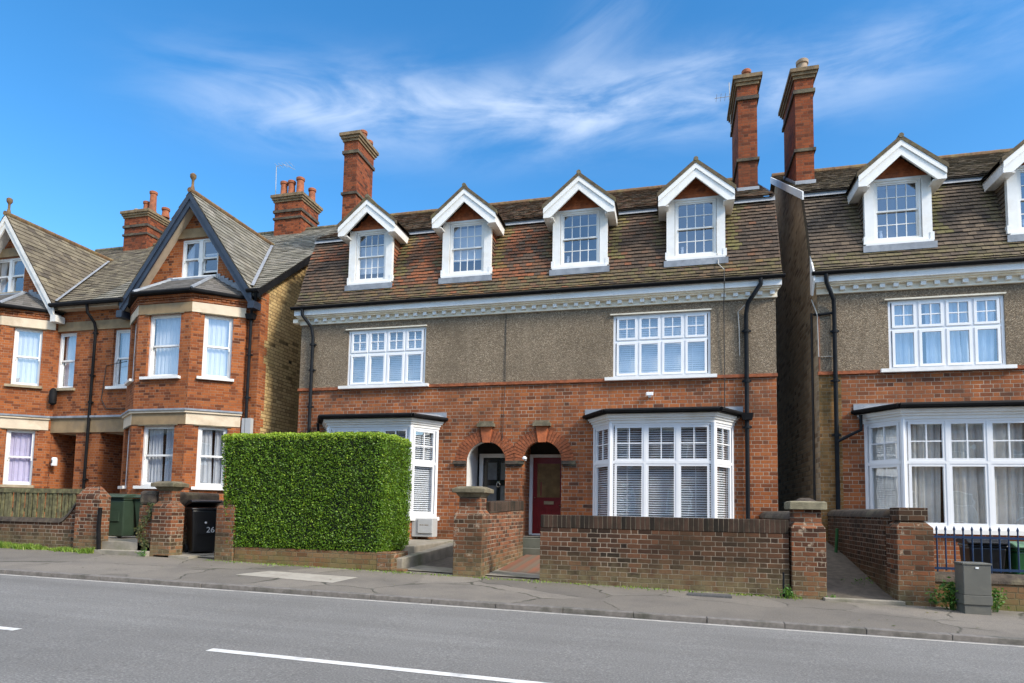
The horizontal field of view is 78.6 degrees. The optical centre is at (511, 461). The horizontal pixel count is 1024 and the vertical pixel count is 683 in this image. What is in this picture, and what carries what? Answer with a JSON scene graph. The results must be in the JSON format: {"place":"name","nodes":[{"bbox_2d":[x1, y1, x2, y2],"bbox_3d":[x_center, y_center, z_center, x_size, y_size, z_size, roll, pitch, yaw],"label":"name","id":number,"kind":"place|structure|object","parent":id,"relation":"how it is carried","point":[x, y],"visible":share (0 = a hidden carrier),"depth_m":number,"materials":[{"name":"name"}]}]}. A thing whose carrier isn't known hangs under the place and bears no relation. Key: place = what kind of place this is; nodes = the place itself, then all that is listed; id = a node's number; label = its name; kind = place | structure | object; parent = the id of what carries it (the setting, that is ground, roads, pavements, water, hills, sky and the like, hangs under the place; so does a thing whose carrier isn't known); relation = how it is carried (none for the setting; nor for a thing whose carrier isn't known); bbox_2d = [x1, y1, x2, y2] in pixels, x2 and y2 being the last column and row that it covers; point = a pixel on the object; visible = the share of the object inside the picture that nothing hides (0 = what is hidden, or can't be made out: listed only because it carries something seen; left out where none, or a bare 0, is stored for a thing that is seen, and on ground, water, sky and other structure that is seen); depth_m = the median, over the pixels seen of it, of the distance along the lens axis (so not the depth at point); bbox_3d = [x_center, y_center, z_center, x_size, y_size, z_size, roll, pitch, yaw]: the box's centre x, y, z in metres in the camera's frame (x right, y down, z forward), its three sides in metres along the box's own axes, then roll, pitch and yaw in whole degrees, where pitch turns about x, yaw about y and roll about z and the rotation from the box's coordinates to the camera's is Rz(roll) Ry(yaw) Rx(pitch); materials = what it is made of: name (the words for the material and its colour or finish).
{"place":"outdoors","nodes":[
{"label":"outdoors","id":0,"kind":"place"},
{"bbox_2d":[101,536,149,550],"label":"path","id":1,"kind":"structure","parent":0,"point":[124,543],"depth_m":13.13,"materials":[{"name":"concrete"}]},
{"bbox_2d":[108,494,137,536],"bbox_3d":[-9.036,1.258,14.487,0.630,1.025,0.793,1,-4,6],"label":"wheelie bin","id":2,"kind":"object","parent":1,"relation":"on","point":[122,521],"visible":0.56,"depth_m":14.21,"materials":[{"name":"green plastic"}]},
{"bbox_2d":[133,494,142,534],"bbox_3d":[-8.416,1.286,14.691,0.630,1.025,0.793,0,-4,10],"label":"wheelie bin","id":3,"kind":"object","parent":1,"relation":"on","point":[137,503],"visible":0.11,"depth_m":14.44,"materials":[{"name":"green plastic"}]},
{"bbox_2d":[108,536,539,577],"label":"front garden","id":4,"kind":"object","parent":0,"point":[497,572],"depth_m":11.71,"materials":[{"name":"concrete"}]},
{"bbox_2d":[0,190,216,517],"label":"gabled house","id":5,"kind":"structure","parent":4,"relation":"on","point":[50,282],"depth_m":19.07,"materials":[{"name":"orange brick"}]},
{"bbox_2d":[0,258,20,293],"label":"gable window","id":6,"kind":"structure","parent":5,"relation":"in","point":[4,277],"depth_m":20.18,"materials":[{"name":"white paint"}]},
{"bbox_2d":[9,258,24,291],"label":"gable window","id":7,"kind":"structure","parent":5,"relation":"in","point":[12,277],"depth_m":19.96,"materials":[{"name":"white paint"}]},
{"bbox_2d":[48,388,58,404],"bbox_3d":[-13.858,-1.960,18.910,0.200,0.530,0.260,0,-4,14],"label":"wall lamp","id":8,"kind":"object","parent":5,"relation":"attached to","point":[53,396],"visible":1,"depth_m":18.81,"materials":[{"name":"black paint"}]},
{"bbox_2d":[51,457,57,465],"bbox_3d":[-13.795,0.001,18.832,0.160,0.250,0.170,0,-4,14],"label":"number plaque","id":9,"kind":"object","parent":5,"relation":"attached to","point":[54,461],"visible":1,"depth_m":18.78,"materials":[{"name":"white plastic"}]},
{"bbox_2d":[55,333,76,390],"bbox_3d":[-13.601,-3.045,19.154,0.900,1.820,0.347,0,-4,14],"label":"sash window","id":10,"kind":"structure","parent":5,"relation":"in","point":[69,362],"depth_m":19.29,"materials":[{"name":"white paint"}]},
{"bbox_2d":[137,491,218,550],"bbox_3d":[-7.349,1.625,13.845,0.420,1.900,1.920,0,-4,14],"label":"wall stub","id":11,"kind":"object","parent":4,"relation":"on","point":[151,497],"depth_m":13.02,"materials":[{"name":"brick"}]},
{"bbox_2d":[134,502,154,550],"bbox_3d":[-7.572,1.425,12.862,0.691,1.176,0.142,0,-4,14],"label":"climbing plant","id":12,"kind":"object","parent":11,"relation":"attached to","point":[140,535],"visible":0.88,"depth_m":12.90,"materials":[{"name":"green plant"}]},
{"bbox_2d":[154,553,213,558],"bbox_3d":[-6.657,2.225,13.581,0.850,0.490,2.000,0,-4,14],"label":"bin stand","id":13,"kind":"object","parent":4,"relation":"on","point":[189,555],"visible":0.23,"depth_m":12.77,"materials":[{"name":"concrete"}]},
{"bbox_2d":[183,499,221,551],"bbox_3d":[-6.725,1.414,13.576,0.630,1.164,0.785,4,-6,-38],"label":"wheelie bin","id":14,"kind":"object","parent":13,"relation":"on","point":[201,525],"visible":0.94,"depth_m":13.35,"materials":[{"name":"black plastic"}]},
{"bbox_2d":[82,173,337,500],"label":"gabled house","id":15,"kind":"structure","parent":4,"relation":"on","point":[226,354],"depth_m":17.70,"materials":[{"name":"orange brick"}]},
{"bbox_2d":[105,329,130,389],"bbox_3d":[-11.564,-3.045,18.641,0.900,1.820,0.346,0,-4,14],"label":"sash window","id":16,"kind":"structure","parent":15,"relation":"in","point":[126,333],"depth_m":18.77,"materials":[{"name":"white paint"}]},
{"bbox_2d":[173,239,217,278],"bbox_3d":[-9.112,-5.874,18.221,1.460,1.250,0.347,0,-4,14],"label":"gable window","id":17,"kind":"structure","parent":15,"relation":"in","point":[186,273],"depth_m":18.37,"materials":[{"name":"white paint"}]},
{"bbox_2d":[200,238,218,275],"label":"gable window","id":18,"kind":"structure","parent":15,"relation":"in","point":[203,256],"depth_m":18.19,"materials":[{"name":"white paint"}]},
{"bbox_2d":[275,162,294,193],"bbox_3d":[-8.534,-10.169,23.437,0.815,2.028,0.360,0,-4,14],"label":"tv aerial","id":19,"kind":"object","parent":15,"relation":"attached to","point":[276,173],"visible":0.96,"depth_m":23.52,"materials":[{"name":"silver metal"}]},
{"bbox_2d":[221,431,411,552],"bbox_3d":[-4.002,0.629,12.773,3.693,2.390,1.523,0,-4,14],"label":"hedge","id":20,"kind":"object","parent":4,"relation":"on","point":[342,491],"visible":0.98,"depth_m":12.10,"materials":[{"name":"green plant"}]},
{"bbox_2d":[234,546,407,571],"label":"hedge wall","id":21,"kind":"structure","parent":4,"relation":"on","point":[368,560],"depth_m":11.87,"materials":[{"name":"brick"}]},
{"bbox_2d":[486,500,523,571],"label":"path wall","id":22,"kind":"structure","parent":4,"relation":"on","point":[506,539],"depth_m":12.73,"materials":[{"name":"brick"}]},
{"bbox_2d":[290,68,785,555],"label":"semi detached house","id":23,"kind":"structure","parent":4,"relation":"on","point":[464,335],"depth_m":15.48,"materials":[{"name":"red brick"}]},
{"bbox_2d":[317,412,447,538],"bbox_3d":[-3.554,0.601,15.766,3.727,3.780,1.034,0,-4,14],"label":"bay window","id":24,"kind":"structure","parent":23,"relation":"in","point":[410,423],"depth_m":15.62,"materials":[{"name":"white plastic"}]},
{"bbox_2d":[338,325,428,388],"bbox_3d":[-3.332,-2.728,16.483,2.540,1.625,0.321,0,-4,14],"label":"casement window","id":25,"kind":"structure","parent":23,"relation":"in","point":[409,352],"depth_m":16.52,"materials":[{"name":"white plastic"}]},
{"bbox_2d":[411,518,437,538],"bbox_3d":[-2.150,1.736,15.301,0.550,0.700,0.353,0,-4,14],"label":"meter box","id":26,"kind":"object","parent":23,"relation":"attached to","point":[424,527],"visible":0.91,"depth_m":15.15,"materials":[{"name":"grey plastic"}]},
{"bbox_2d":[418,519,431,532],"bbox_3d":[-2.108,1.561,15.141,0.370,0.345,0.030,0,-4,14],"label":"door","id":27,"kind":"structure","parent":26,"relation":"in","point":[424,525],"depth_m":15.12,"materials":[{"name":"grey plastic"}]},
{"bbox_2d":[479,454,504,500],"bbox_3d":[-0.359,0.837,16.352,1.030,2.080,0.110,0,-4,14],"label":"front door","id":28,"kind":"structure","parent":23,"relation":"in","point":[491,466],"depth_m":16.41,"materials":[{"name":"black paint"}]},
{"bbox_2d":[529,454,560,534],"bbox_3d":[0.938,0.851,16.013,1.010,2.070,0.130,0,-4,14],"label":"front door","id":29,"kind":"structure","parent":23,"relation":"in","point":[545,469],"depth_m":16.05,"materials":[{"name":"red paint"}]},
{"bbox_2d":[646,392,652,397],"bbox_3d":[3.227,-1.566,14.644,0.160,0.110,0.120,0,-4,14],"label":"security light","id":30,"kind":"object","parent":23,"relation":"attached to","point":[649,394],"visible":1,"depth_m":14.60,"materials":[{"name":"white plastic"}]},
{"bbox_2d":[605,308,716,380],"bbox_3d":[3.490,-2.728,14.764,2.550,1.625,0.321,0,-4,14],"label":"casement window","id":31,"kind":"structure","parent":23,"relation":"in","point":[624,368],"depth_m":14.80,"materials":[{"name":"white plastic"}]},
{"bbox_2d":[582,406,744,518],"bbox_3d":[3.350,0.601,14.025,3.707,3.780,1.032,0,-4,14],"label":"bay window","id":32,"kind":"structure","parent":23,"relation":"in","point":[644,419],"depth_m":13.95,"materials":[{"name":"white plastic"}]},
{"bbox_2d":[715,84,731,131],"bbox_3d":[6.201,-10.231,18.072,0.650,1.501,0.360,0,-4,14],"label":"tv aerial","id":33,"kind":"object","parent":23,"relation":"attached to","point":[724,100],"visible":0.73,"depth_m":18.07,"materials":[{"name":"silver metal"}]},
{"bbox_2d":[759,511,789,523],"bbox_3d":[5.195,1.867,12.018,0.340,1.822,3.700,0,-4,14],"label":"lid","id":34,"kind":"object","parent":4,"relation":"on","point":[781,515],"visible":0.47,"depth_m":11.87,"materials":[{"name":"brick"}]},
{"bbox_2d":[827,509,893,592],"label":"passage wall","id":35,"kind":"structure","parent":4,"relation":"on","point":[862,540],"depth_m":10.98,"materials":[{"name":"brick"}]},
{"bbox_2d":[769,57,1023,571],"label":"brick house","id":36,"kind":"structure","parent":4,"relation":"on","point":[900,336],"depth_m":13.53,"materials":[{"name":"red brick"}]},
{"bbox_2d":[851,400,1023,571],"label":"bay window","id":37,"kind":"structure","parent":36,"relation":"in","point":[981,462],"depth_m":12.51,"materials":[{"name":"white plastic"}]},
{"bbox_2d":[880,292,1017,372],"bbox_3d":[9.201,-2.717,13.344,2.500,1.625,0.362,0,-4,14],"label":"casement window","id":38,"kind":"structure","parent":36,"relation":"in","point":[944,351],"depth_m":13.35,"materials":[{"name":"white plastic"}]},
{"bbox_2d":[956,538,1007,573],"bbox_3d":[7.729,1.751,10.273,0.570,1.005,0.773,-1,-5,22],"label":"wheelie bin","id":39,"kind":"object","parent":4,"relation":"on","point":[986,550],"visible":0.47,"depth_m":10.01,"materials":[{"name":"black plastic"}]},
{"bbox_2d":[1004,541,1023,574],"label":"wheelie bin","id":40,"kind":"object","parent":4,"relation":"on","point":[1013,555],"visible":0.21,"depth_m":9.93,"materials":[{"name":"green plastic"}]},
{"bbox_2d":[389,539,452,567],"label":"garden terrace","id":41,"kind":"structure","parent":0,"point":[422,551],"depth_m":12.99,"materials":[{"name":"concrete"}]},
{"bbox_2d":[408,556,452,573],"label":"path","id":42,"kind":"structure","parent":0,"point":[446,562],"depth_m":12.58,"materials":[{"name":"concrete"}]},
{"bbox_2d":[0,574,1023,682],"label":"road","id":43,"kind":"structure","parent":0,"point":[79,631],"depth_m":6.18,"materials":[{"name":"grey asphalt"}]},
{"bbox_2d":[0,626,20,629],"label":"line","id":44,"kind":"object","parent":43,"relation":"on","point":[6,628],"visible":1,"depth_m":6.17,"materials":[{"name":"paint"}]},
{"bbox_2d":[206,648,545,682],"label":"line","id":45,"kind":"object","parent":43,"relation":"on","point":[375,666],"visible":1,"depth_m":5.21,"materials":[{"name":"paint"}]},
{"bbox_2d":[0,568,1023,645],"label":"kerb","id":46,"kind":"structure","parent":43,"relation":"on","point":[778,624],"depth_m":8.27,"materials":[{"name":"concrete"}]},
{"bbox_2d":[0,574,1023,646],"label":"edge line","id":47,"kind":"object","parent":43,"relation":"on","point":[541,612],"visible":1,"depth_m":8.14,"materials":[{"name":"paint"}]},
{"bbox_2d":[0,548,1023,637],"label":"pavement","id":48,"kind":"structure","parent":0,"point":[819,611],"depth_m":9.46,"materials":[{"name":"concrete"}]},
{"bbox_2d":[0,502,75,547],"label":"fence wall","id":49,"kind":"structure","parent":48,"relation":"on","point":[52,532],"depth_m":13.59,"materials":[{"name":"brick"}]},
{"bbox_2d":[0,488,83,517],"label":"paling fence","id":50,"kind":"object","parent":49,"relation":"on","point":[51,508],"visible":0.88,"depth_m":13.77,"materials":[{"name":"brown wood"}]},
{"bbox_2d":[0,541,94,553],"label":"verge grass","id":51,"kind":"structure","parent":48,"relation":"on","point":[24,546],"depth_m":13.32,"materials":[{"name":"green plant"}]},
{"bbox_2d":[73,486,110,549],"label":"gate pier","id":52,"kind":"structure","parent":48,"relation":"on","point":[90,500],"depth_m":13.21,"materials":[{"name":"brick"}]},
{"bbox_2d":[96,507,102,549],"bbox_3d":[-8.605,1.486,13.035,0.140,1.055,0.080,0,-4,14],"label":"standpipe","id":53,"kind":"object","parent":48,"relation":"on","point":[98,532],"visible":0.79,"depth_m":13.02,"materials":[{"name":"black metal"}]},
{"bbox_2d":[94,549,149,556],"bbox_3d":[-8.040,2.112,12.904,1.300,0.560,0.200,0,-4,14],"label":"path edging","id":54,"kind":"object","parent":48,"relation":"on","point":[118,552],"visible":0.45,"depth_m":12.84,"materials":[{"name":"concrete"}]},
{"bbox_2d":[135,549,146,556],"bbox_3d":[-7.488,1.852,12.692,0.292,0.191,0.323,0,-4,14],"label":"weed","id":55,"kind":"object","parent":48,"relation":"on","point":[145,550],"visible":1,"depth_m":12.63,"materials":[{"name":"green plant"}]},
{"bbox_2d":[149,481,188,556],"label":"gate pier","id":56,"kind":"structure","parent":48,"relation":"on","point":[167,524],"depth_m":12.79,"materials":[{"name":"brick"}]},
{"bbox_2d":[214,499,236,560],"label":"gate pier","id":57,"kind":"structure","parent":48,"relation":"on","point":[223,551],"depth_m":12.39,"materials":[{"name":"brick"}]},
{"bbox_2d":[236,571,356,582],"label":"pavement slab","id":58,"kind":"structure","parent":48,"relation":"on","point":[307,577],"depth_m":10.46,"materials":[{"name":"concrete"}]},
{"bbox_2d":[452,486,493,577],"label":"gate pier","id":59,"kind":"structure","parent":48,"relation":"on","point":[471,537],"depth_m":11.16,"materials":[{"name":"brick"}]},
{"bbox_2d":[206,559,802,599],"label":"wall foot grass","id":60,"kind":"structure","parent":48,"relation":"on","point":[641,587],"depth_m":10.74,"materials":[{"name":"green plant"}]},
{"bbox_2d":[82,558,978,627],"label":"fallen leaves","id":61,"kind":"object","parent":48,"relation":"on","point":[536,587],"visible":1,"depth_m":9.45,"materials":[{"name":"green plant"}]},
{"bbox_2d":[540,515,789,617],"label":"garden wall","id":62,"kind":"structure","parent":48,"relation":"on","point":[735,556],"depth_m":10.32,"materials":[{"name":"brick"}]},
{"bbox_2d":[688,592,731,598],"bbox_3d":[3.060,2.088,9.683,0.640,0.064,0.220,0,-4,14],"label":"access cover","id":63,"kind":"object","parent":48,"relation":"on","point":[711,595],"visible":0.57,"depth_m":9.62,"materials":[{"name":"metal"}]},
{"bbox_2d":[782,572,784,597],"bbox_3d":[4.224,1.955,9.721,0.030,0.460,0.030,2,-4,-8],"label":"short post","id":64,"kind":"object","parent":48,"relation":"on","point":[783,579],"visible":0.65,"depth_m":9.72,"materials":[{"name":"black metal"}]},
{"bbox_2d":[777,584,795,598],"bbox_3d":[4.276,2.017,9.684,0.269,0.219,0.287,-2,-5,33],"label":"weed","id":65,"kind":"object","parent":48,"relation":"on","point":[787,593],"visible":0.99,"depth_m":9.67,"materials":[{"name":"green plant"}]},
{"bbox_2d":[784,498,826,599],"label":"gate pier","id":66,"kind":"structure","parent":48,"relation":"on","point":[807,558],"depth_m":9.78,"materials":[{"name":"brick"}]},
{"bbox_2d":[823,597,905,605],"bbox_3d":[5.327,2.238,9.472,1.100,0.300,0.140,0,-4,14],"label":"path edging","id":67,"kind":"object","parent":48,"relation":"on","point":[877,601],"visible":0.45,"depth_m":9.41,"materials":[{"name":"concrete"}]},
{"bbox_2d":[886,507,935,606],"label":"gate pier","id":68,"kind":"structure","parent":48,"relation":"on","point":[910,556],"depth_m":9.42,"materials":[{"name":"brick"}]},
{"bbox_2d":[925,576,958,610],"bbox_3d":[6.437,1.928,9.111,0.747,0.508,0.436,0,-4,14],"label":"weed","id":69,"kind":"object","parent":48,"relation":"on","point":[950,592],"visible":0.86,"depth_m":9.09,"materials":[{"name":"green plant"}]},
{"bbox_2d":[953,561,992,614],"bbox_3d":[6.547,1.900,8.871,0.360,0.930,0.300,0,-4,14],"label":"street cabinet","id":70,"kind":"object","parent":48,"relation":"on","point":[973,594],"visible":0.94,"depth_m":8.76,"materials":[{"name":"grey metal"}]},
{"bbox_2d":[935,571,1023,611],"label":"front wall","id":71,"kind":"structure","parent":48,"relation":"on","point":[1012,585],"depth_m":9.16,"materials":[{"name":"brick"}]},
{"bbox_2d":[934,526,1023,573],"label":"railing","id":72,"kind":"object","parent":71,"relation":"on","point":[980,537],"visible":0.83,"depth_m":9.38,"materials":[{"name":"metal"}]},
{"bbox_2d":[991,588,1009,611],"bbox_3d":[6.926,1.975,8.954,0.427,0.352,0.294,0,-4,14],"label":"weed","id":73,"kind":"object","parent":48,"relation":"on","point":[995,591],"visible":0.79,"depth_m":8.92,"materials":[{"name":"green plant"}]},
{"bbox_2d":[0,0,1023,250],"label":"sky","id":74,"kind":"structure","parent":0,"point":[105,104],"materials":[{"name":"blue"}]},
{"bbox_2d":[488,555,539,579],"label":"tiled path","id":75,"kind":"structure","parent":0,"point":[527,564],"depth_m":12.49,"materials":[{"name":"red tile"}]},
{"bbox_2d":[826,541,893,599],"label":"passage path","id":76,"kind":"structure","parent":0,"point":[840,566],"depth_m":10.52,"materials":[{"name":"concrete"}]},
{"bbox_2d":[834,528,838,552],"bbox_3d":[6.474,1.585,12.469,0.056,0.506,0.109,2,-4,-8],"label":"green post","id":77,"kind":"object","parent":76,"relation":"on","point":[836,539],"visible":1,"depth_m":12.45,"materials":[{"name":"plastic"}]},
{"bbox_2d":[841,575,873,583],"bbox_3d":[6.078,2.008,10.432,1.817,0.175,0.797,0,-4,14],"label":"weed","id":78,"kind":"object","parent":76,"relation":"on","point":[862,579],"visible":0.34,"depth_m":10.53,"materials":[{"name":"green plant"}]}
]}

